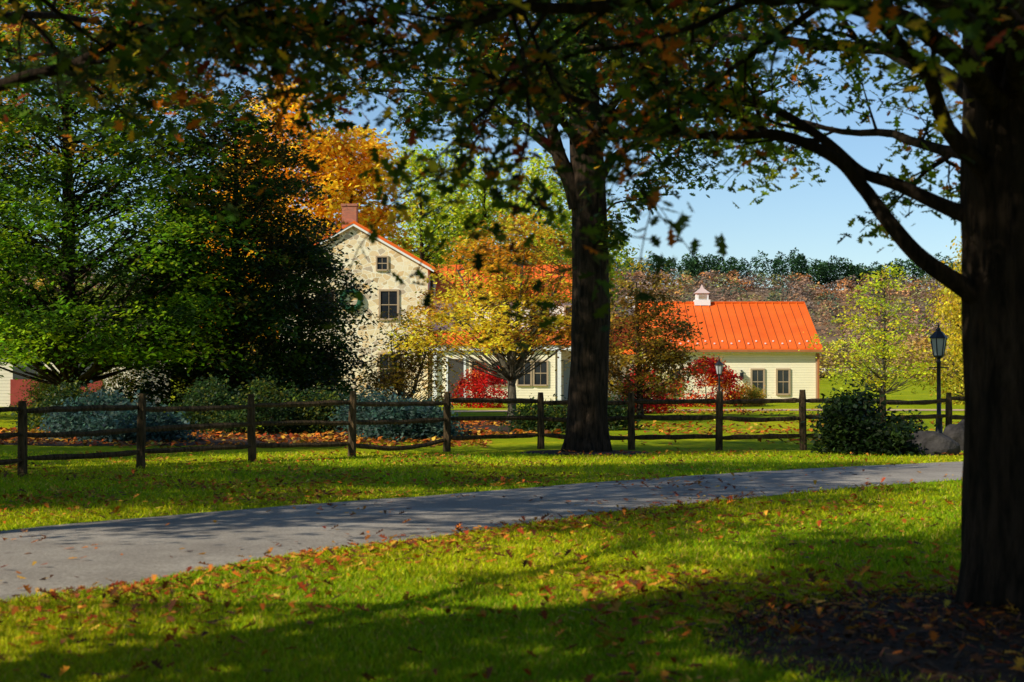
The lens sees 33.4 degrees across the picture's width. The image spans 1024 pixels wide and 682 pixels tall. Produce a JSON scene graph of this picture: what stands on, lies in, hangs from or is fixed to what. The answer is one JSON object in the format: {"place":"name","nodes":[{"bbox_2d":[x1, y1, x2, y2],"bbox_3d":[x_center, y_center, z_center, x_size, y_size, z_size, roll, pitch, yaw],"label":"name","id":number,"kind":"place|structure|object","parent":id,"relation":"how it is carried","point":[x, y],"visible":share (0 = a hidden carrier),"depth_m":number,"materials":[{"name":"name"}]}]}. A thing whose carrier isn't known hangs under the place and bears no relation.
{"place":"outdoors","nodes":[
{"label":"outdoors","id":0,"kind":"place"},
{"bbox_2d":[0,461,962,600],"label":"road","id":1,"kind":"structure","parent":0,"point":[146,547],"depth_m":17.72,"materials":[{"name":"grey asphalt"}]},
{"bbox_2d":[0,0,962,371],"label":"sky","id":2,"kind":"structure","parent":0,"point":[804,217],"materials":[{"name":"blue"}]},
{"bbox_2d":[26,282,958,367],"bbox_3d":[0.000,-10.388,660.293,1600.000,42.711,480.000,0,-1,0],"label":"hill","id":3,"kind":"structure","parent":0,"point":[831,337],"depth_m":617.10,"materials":[{"name":"plant"}]},
{"bbox_2d":[2,267,959,358],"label":"hillside woods","id":4,"kind":"object","parent":3,"relation":"on","point":[705,281],"visible":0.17,"depth_m":627.35,"materials":[{"name":"plant"}]},
{"bbox_2d":[26,245,960,289],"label":"ridge pines","id":5,"kind":"object","parent":3,"relation":"on","point":[826,271],"visible":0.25,"depth_m":720.46,"materials":[{"name":"green plant"}]},
{"bbox_2d":[0,372,1018,681],"bbox_3d":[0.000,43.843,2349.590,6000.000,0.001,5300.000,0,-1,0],"label":"ground","id":6,"kind":"structure","parent":0,"point":[530,444],"depth_m":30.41,"materials":[{"name":"plant"}]},
{"bbox_2d":[0,370,59,415],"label":"golden shrub","id":7,"kind":"object","parent":6,"relation":"on","point":[43,387],"visible":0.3,"depth_m":62.28,"materials":[{"name":"green plant"}]},
{"bbox_2d":[0,64,89,347],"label":"beech tree","id":8,"kind":"object","parent":6,"relation":"on","point":[29,189],"visible":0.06,"depth_m":58.25,"materials":[{"name":"green plant"}]},
{"bbox_2d":[24,1,80,27],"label":"oak tree","id":9,"kind":"object","parent":6,"relation":"on","point":[78,23],"visible":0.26,"depth_m":28.81,"materials":[{"name":"brown plant"}]},
{"bbox_2d":[9,368,102,431],"bbox_3d":[-12.209,1.634,45.885,2.582,1.826,3.063,1,-1,-31],"label":"boxwood bush","id":10,"kind":"object","parent":6,"relation":"on","point":[51,400],"visible":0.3,"depth_m":45.82,"materials":[{"name":"green plant"}]},
{"bbox_2d":[0,306,170,406],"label":"farm outbuilding","id":11,"kind":"structure","parent":6,"relation":"on","point":[10,384],"depth_m":77.96,"materials":[{"name":"beige"}]},
{"bbox_2d":[10,379,41,406],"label":"stable door","id":12,"kind":"structure","parent":11,"relation":"in","point":[15,385],"depth_m":77.90,"materials":[{"name":"red paint"}]},
{"bbox_2d":[81,380,102,396],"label":"stable door","id":13,"kind":"structure","parent":11,"relation":"in","point":[95,385],"depth_m":77.90,"materials":[{"name":"red paint"}]},
{"bbox_2d":[86,361,156,404],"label":"golden shrub","id":14,"kind":"object","parent":6,"relation":"on","point":[110,383],"visible":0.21,"depth_m":59.60,"materials":[{"name":"green plant"}]},
{"bbox_2d":[0,0,295,399],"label":"beech tree","id":15,"kind":"object","parent":6,"relation":"on","point":[57,325],"visible":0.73,"depth_m":51.99,"materials":[{"name":"green plant"}]},
{"bbox_2d":[2,432,377,445],"bbox_3d":[-8.326,2.318,41.073,13.421,0.030,8.849,0,-1,0],"label":"mulch bed","id":16,"kind":"object","parent":6,"relation":"on","point":[216,441],"visible":0.16,"depth_m":38.35,"materials":[{"name":"brown soil"}]},
{"bbox_2d":[31,380,152,439],"bbox_3d":[-9.562,1.672,39.998,3.247,1.530,3.014,0,-1,0],"label":"blue spruce shrub","id":17,"kind":"object","parent":16,"relation":"on","point":[70,421],"visible":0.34,"depth_m":39.55,"materials":[{"name":"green plant"}]},
{"bbox_2d":[67,395,211,443],"bbox_3d":[-8.386,1.821,38.284,3.062,1.205,2.387,0,-1,0],"label":"blue spruce shrub","id":18,"kind":"object","parent":16,"relation":"on","point":[118,419],"visible":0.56,"depth_m":38.04,"materials":[{"name":"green plant"}]},
{"bbox_2d":[161,369,261,432],"bbox_3d":[-7.892,1.627,44.973,2.846,1.804,3.115,-1,-1,36],"label":"boxwood bush","id":19,"kind":"object","parent":16,"relation":"on","point":[210,395],"visible":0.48,"depth_m":44.70,"materials":[{"name":"green plant"}]},
{"bbox_2d":[190,368,337,433],"bbox_3d":[-6.123,1.593,43.838,2.965,1.839,4.002,-1,-1,32],"label":"boxwood bush","id":20,"kind":"object","parent":16,"relation":"on","point":[272,413],"visible":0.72,"depth_m":43.12,"materials":[{"name":"green plant"}]},
{"bbox_2d":[265,381,365,433],"bbox_3d":[-4.939,1.772,44.411,3.208,1.498,3.021,0,-1,0],"label":"boxwood bush","id":21,"kind":"object","parent":16,"relation":"on","point":[326,411],"visible":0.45,"depth_m":43.97,"materials":[{"name":"green plant"}]},
{"bbox_2d":[329,379,404,434],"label":"blue spruce shrub","id":22,"kind":"object","parent":16,"relation":"on","point":[360,409],"visible":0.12,"depth_m":41.53,"materials":[{"name":"green plant"}]},
{"bbox_2d":[347,391,460,441],"bbox_3d":[-2.490,1.793,39.513,2.642,1.283,2.520,0,-1,0],"label":"blue spruce shrub","id":23,"kind":"object","parent":16,"relation":"on","point":[414,431],"visible":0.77,"depth_m":39.01,"materials":[{"name":"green plant"}]},
{"bbox_2d":[410,393,471,437],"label":"blue spruce shrub","id":24,"kind":"object","parent":16,"relation":"on","point":[454,431],"visible":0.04,"depth_m":40.96,"materials":[{"name":"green plant"}]},
{"bbox_2d":[150,156,293,353],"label":"larch tree","id":25,"kind":"object","parent":6,"relation":"on","point":[215,222],"visible":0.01,"depth_m":111.02,"materials":[{"name":"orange plant"}]},
{"bbox_2d":[66,81,383,415],"bbox_3d":[-9.819,-3.081,57.770,11.292,11.662,11.028,0,-1,0],"label":"hemlock tree","id":26,"kind":"object","parent":6,"relation":"on","point":[293,255],"visible":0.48,"depth_m":56.88,"materials":[{"name":"green plant"}]},
{"bbox_2d":[0,238,459,377],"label":"background trees","id":27,"kind":"object","parent":6,"relation":"on","point":[78,288],"visible":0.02,"depth_m":133.08,"materials":[{"name":"green plant"}]},
{"bbox_2d":[0,0,552,235],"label":"oak tree","id":28,"kind":"object","parent":6,"relation":"on","point":[268,36],"visible":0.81,"depth_m":9.97,"materials":[{"name":"green plant"}]},
{"bbox_2d":[192,80,380,350],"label":"larch tree","id":29,"kind":"object","parent":6,"relation":"on","point":[334,208],"visible":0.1,"depth_m":105.03,"materials":[{"name":"orange plant"}]},
{"bbox_2d":[209,218,387,397],"bbox_3d":[-8.037,-0.875,62.081,7.134,7.398,6.776,0,-1,0],"label":"hemlock tree","id":30,"kind":"object","parent":6,"relation":"on","point":[329,298],"visible":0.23,"depth_m":61.53,"materials":[{"name":"green plant"}]},
{"bbox_2d":[295,119,426,257],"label":"larch tree","id":31,"kind":"object","parent":6,"relation":"on","point":[369,214],"visible":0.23,"depth_m":107.91,"materials":[{"name":"orange plant"}]},
{"bbox_2d":[344,305,468,410],"bbox_3d":[-3.648,0.755,57.186,4.098,4.039,3.808,1,-1,-27],"label":"japanese maple tree","id":32,"kind":"object","parent":6,"relation":"on","point":[397,380],"visible":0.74,"depth_m":56.93,"materials":[{"name":"yellow plant"}]},
{"bbox_2d":[382,134,485,267],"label":"locust tree","id":33,"kind":"object","parent":6,"relation":"on","point":[415,218],"visible":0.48,"depth_m":117.83,"materials":[{"name":"green plant"}]},
{"bbox_2d":[396,136,505,270],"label":"locust tree","id":34,"kind":"object","parent":6,"relation":"on","point":[446,183],"visible":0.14,"depth_m":127.09,"materials":[{"name":"green plant"}]},
{"bbox_2d":[279,203,641,400],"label":"stone farmhouse","id":35,"kind":"object","parent":6,"relation":"on","point":[383,261],"visible":0.28,"depth_m":88.05,"materials":[{"name":"beige stone"}]},
{"bbox_2d":[379,289,380,316],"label":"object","id":36,"kind":"structure","parent":35,"relation":"in","point":[379,289],"depth_m":87.97,"materials":[{"name":"beige wood"}]},
{"bbox_2d":[377,257,386,268],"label":"window glass","id":37,"kind":"structure","parent":35,"relation":"in","point":[379,259],"depth_m":88.06,"materials":[{"name":"black glass"}]},
{"bbox_2d":[387,256,388,270],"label":"window frame right","id":38,"kind":"structure","parent":35,"relation":"in","point":[387,256],"depth_m":88.02,"materials":[{"name":"beige wood"}]},
{"bbox_2d":[380,354,396,378],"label":"window glass","id":39,"kind":"structure","parent":35,"relation":"in","point":[380,354],"depth_m":87.97,"materials":[{"name":"black glass"}]},
{"bbox_2d":[381,291,396,317],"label":"window glass","id":40,"kind":"structure","parent":35,"relation":"in","point":[387,297],"depth_m":88.01,"materials":[{"name":"black glass"}]},
{"bbox_2d":[397,289,398,319],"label":"window frame right","id":41,"kind":"structure","parent":35,"relation":"in","point":[397,289],"depth_m":87.97,"materials":[{"name":"beige wood"}]},
{"bbox_2d":[448,359,463,397],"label":"door","id":42,"kind":"structure","parent":35,"relation":"in","point":[461,366],"depth_m":86.63,"materials":[{"name":"grey wood"}]},
{"bbox_2d":[456,308,469,326],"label":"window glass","id":43,"kind":"structure","parent":35,"relation":"in","point":[456,308],"depth_m":89.20,"materials":[{"name":"black glass"}]},
{"bbox_2d":[518,362,529,383],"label":"window glass","id":44,"kind":"structure","parent":35,"relation":"in","point":[525,379],"depth_m":86.65,"materials":[{"name":"black glass"}]},
{"bbox_2d":[530,360,531,385],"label":"window frame right","id":45,"kind":"structure","parent":35,"relation":"in","point":[530,360],"depth_m":86.61,"materials":[{"name":"beige wood"}]},
{"bbox_2d":[534,362,546,383],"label":"window glass","id":46,"kind":"structure","parent":35,"relation":"in","point":[544,365],"depth_m":86.65,"materials":[{"name":"black glass"}]},
{"bbox_2d":[564,360,570,399],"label":"side door","id":47,"kind":"structure","parent":35,"relation":"in","point":[567,372],"depth_m":89.14,"materials":[{"name":"blue paint"}]},
{"bbox_2d":[441,358,507,407],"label":"burning bush","id":48,"kind":"object","parent":6,"relation":"on","point":[479,388],"visible":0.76,"depth_m":75.51,"materials":[{"name":"red plant"}]},
{"bbox_2d":[0,407,958,448],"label":"leaf litter","id":49,"kind":"object","parent":6,"relation":"on","point":[312,438],"visible":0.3,"depth_m":40.59,"materials":[{"name":"orange plant"}]},
{"bbox_2d":[424,155,537,267],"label":"locust tree","id":50,"kind":"object","parent":6,"relation":"on","point":[487,202],"visible":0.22,"depth_m":121.72,"materials":[{"name":"green plant"}]},
{"bbox_2d":[0,390,963,475],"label":"split rail fence","id":51,"kind":"object","parent":6,"relation":"on","point":[22,434],"visible":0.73,"depth_m":32.77,"materials":[{"name":"brown wood"}]},
{"bbox_2d":[454,420,565,433],"bbox_3d":[-0.586,2.476,49.883,7.171,0.030,13.434,0,-1,0],"label":"mulch bed","id":52,"kind":"object","parent":6,"relation":"on","point":[505,428],"visible":0.06,"depth_m":47.90,"materials":[{"name":"brown soil"}]},
{"bbox_2d":[373,211,627,420],"bbox_3d":[-0.358,-0.798,53.593,8.017,6.950,8.525,0,-1,0],"label":"dogwood tree","id":53,"kind":"object","parent":52,"relation":"on","point":[512,366],"visible":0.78,"depth_m":53.46,"materials":[{"name":"yellow plant"}]},
{"bbox_2d":[491,387,567,433],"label":"boxwood bush","id":54,"kind":"object","parent":52,"relation":"on","point":[549,411],"visible":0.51,"depth_m":44.64,"materials":[{"name":"green plant"}]},
{"bbox_2d":[607,386,646,430],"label":"boxwood bush","id":55,"kind":"object","parent":52,"relation":"on","point":[616,410],"visible":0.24,"depth_m":46.63,"materials":[{"name":"green plant"}]},
{"bbox_2d":[0,0,1023,611],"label":"oak tree","id":56,"kind":"object","parent":6,"relation":"on","point":[984,80],"visible":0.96,"depth_m":10.99,"materials":[{"name":"green plant"}]},
{"bbox_2d":[0,448,1023,681],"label":"fallen leaves","id":57,"kind":"object","parent":6,"relation":"on","point":[616,605],"visible":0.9,"depth_m":12.73,"materials":[{"name":"orange plant"}]},
{"bbox_2d":[486,148,571,264],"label":"locust tree","id":58,"kind":"object","parent":6,"relation":"on","point":[558,194],"visible":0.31,"depth_m":117.19,"materials":[{"name":"green plant"}]},
{"bbox_2d":[291,0,859,451],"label":"oak tree","id":59,"kind":"object","parent":6,"relation":"on","point":[587,418],"visible":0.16,"depth_m":33.53,"materials":[{"name":"green plant"}]},
{"bbox_2d":[192,332,961,382],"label":"trees","id":60,"kind":"object","parent":6,"relation":"on","point":[831,360],"visible":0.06,"depth_m":221.51,"materials":[{"name":"plant"}]},
{"bbox_2d":[520,450,651,454],"bbox_3d":[1.450,2.185,33.686,2.712,0.030,2.103,0,-1,0],"label":"mulch bed","id":61,"kind":"object","parent":6,"relation":"on","point":[555,452],"visible":0.7,"depth_m":33.14,"materials":[{"name":"brown soil"}]},
{"bbox_2d":[546,195,652,310],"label":"locust tree","id":62,"kind":"object","parent":6,"relation":"on","point":[621,256],"visible":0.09,"depth_m":125.50,"materials":[{"name":"green plant"}]},
{"bbox_2d":[560,258,712,414],"bbox_3d":[4.311,-0.109,60.241,5.372,5.787,5.694,0,-1,0],"label":"dogwood tree","id":63,"kind":"object","parent":6,"relation":"on","point":[660,347],"visible":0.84,"depth_m":59.33,"materials":[{"name":"brown plant"}]},
{"bbox_2d":[611,365,682,413],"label":"burning bush","id":64,"kind":"object","parent":6,"relation":"on","point":[663,407],"visible":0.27,"depth_m":65.54,"materials":[{"name":"red plant"}]},
{"bbox_2d":[634,350,694,399],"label":"yellow shrub","id":65,"kind":"object","parent":6,"relation":"on","point":[680,388],"visible":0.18,"depth_m":81.69,"materials":[{"name":"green plant"}]},
{"bbox_2d":[670,353,749,406],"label":"burning bush","id":66,"kind":"object","parent":6,"relation":"on","point":[726,376],"visible":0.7,"depth_m":77.26,"materials":[{"name":"red plant"}]},
{"bbox_2d":[638,285,822,398],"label":"cream cottage","id":67,"kind":"structure","parent":6,"relation":"on","point":[761,344],"depth_m":88.33,"materials":[{"name":"orange metal"}]},
{"bbox_2d":[670,370,679,392],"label":"window glass","id":68,"kind":"structure","parent":67,"relation":"in","point":[675,370],"depth_m":87.95,"materials":[{"name":"glass"}]},
{"bbox_2d":[750,368,751,387],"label":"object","id":69,"kind":"structure","parent":67,"relation":"in","point":[750,368],"depth_m":87.91,"materials":[{"name":"beige wood"}]},
{"bbox_2d":[752,370,762,391],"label":"window glass","id":70,"kind":"structure","parent":67,"relation":"in","point":[754,372],"depth_m":87.95,"materials":[{"name":"black glass"}]},
{"bbox_2d":[763,368,764,393],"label":"window frame right","id":71,"kind":"structure","parent":67,"relation":"in","point":[763,368],"depth_m":87.91,"materials":[{"name":"beige wood"}]},
{"bbox_2d":[776,368,777,394],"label":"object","id":72,"kind":"structure","parent":67,"relation":"in","point":[776,368],"depth_m":87.91,"materials":[{"name":"beige wood"}]},
{"bbox_2d":[778,370,788,392],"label":"window glass","id":73,"kind":"structure","parent":67,"relation":"in","point":[783,387],"depth_m":87.95,"materials":[{"name":"black glass"}]},
{"bbox_2d":[788,368,789,394],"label":"window frame right","id":74,"kind":"structure","parent":67,"relation":"in","point":[789,368],"depth_m":87.91,"materials":[{"name":"wood"}]},
{"bbox_2d":[725,379,768,405],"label":"yellow shrub","id":75,"kind":"object","parent":6,"relation":"on","point":[748,393],"visible":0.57,"depth_m":79.83,"materials":[{"name":"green plant"}]},
{"bbox_2d":[696,581,1023,681],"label":"mulch bed","id":76,"kind":"object","parent":6,"relation":"on","point":[948,665],"visible":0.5,"depth_m":9.81,"materials":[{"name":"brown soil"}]},
{"bbox_2d":[798,259,937,399],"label":"honey locust tree","id":77,"kind":"object","parent":6,"relation":"on","point":[881,382],"visible":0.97,"depth_m":84.67,"materials":[{"name":"yellow plant"}]},
{"bbox_2d":[799,379,938,456],"bbox_3d":[7.007,1.522,33.396,2.781,1.584,2.747,0,-1,0],"label":"rhododendron bush","id":78,"kind":"object","parent":6,"relation":"on","point":[849,423],"visible":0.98,"depth_m":33.01,"materials":[{"name":"green plant"}]},
{"bbox_2d":[892,431,959,455],"bbox_3d":[8.028,2.102,32.914,1.083,0.740,0.992,1,-1,-38],"label":"boulder","id":79,"kind":"object","parent":6,"relation":"on","point":[934,441],"visible":0.45,"depth_m":32.66,"materials":[{"name":"stone"}]},
{"bbox_2d":[904,236,964,404],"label":"willow tree","id":80,"kind":"object","parent":6,"relation":"on","point":[955,312],"visible":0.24,"depth_m":83.75,"materials":[{"name":"yellow plant"}]},
{"bbox_2d":[929,321,948,432],"bbox_3d":[10.300,0.931,41.190,0.480,2.820,0.398,0,-1,0],"label":"street lamp","id":81,"kind":"object","parent":6,"relation":"on","point":[938,336],"visible":0.82,"depth_m":41.13,"materials":[{"name":"black metal"}]},
{"bbox_2d":[943,419,963,451],"bbox_3d":[8.974,2.081,34.188,0.761,1.040,0.836,-1,-1,27],"label":"boulder","id":82,"kind":"object","parent":6,"relation":"on","point":[954,432],"visible":0.23,"depth_m":33.88,"materials":[{"name":"stone"}]},
{"bbox_2d":[451,409,963,411],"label":"gravel path","id":83,"kind":"structure","parent":0,"point":[731,409],"depth_m":69.48,"materials":[{"name":"gravel"}]},
{"bbox_2d":[714,358,723,390],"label":"street lamp","id":84,"kind":"object","parent":83,"relation":"on","point":[719,366],"visible":0.67,"depth_m":69.94,"materials":[{"name":"black metal"}]}
]}

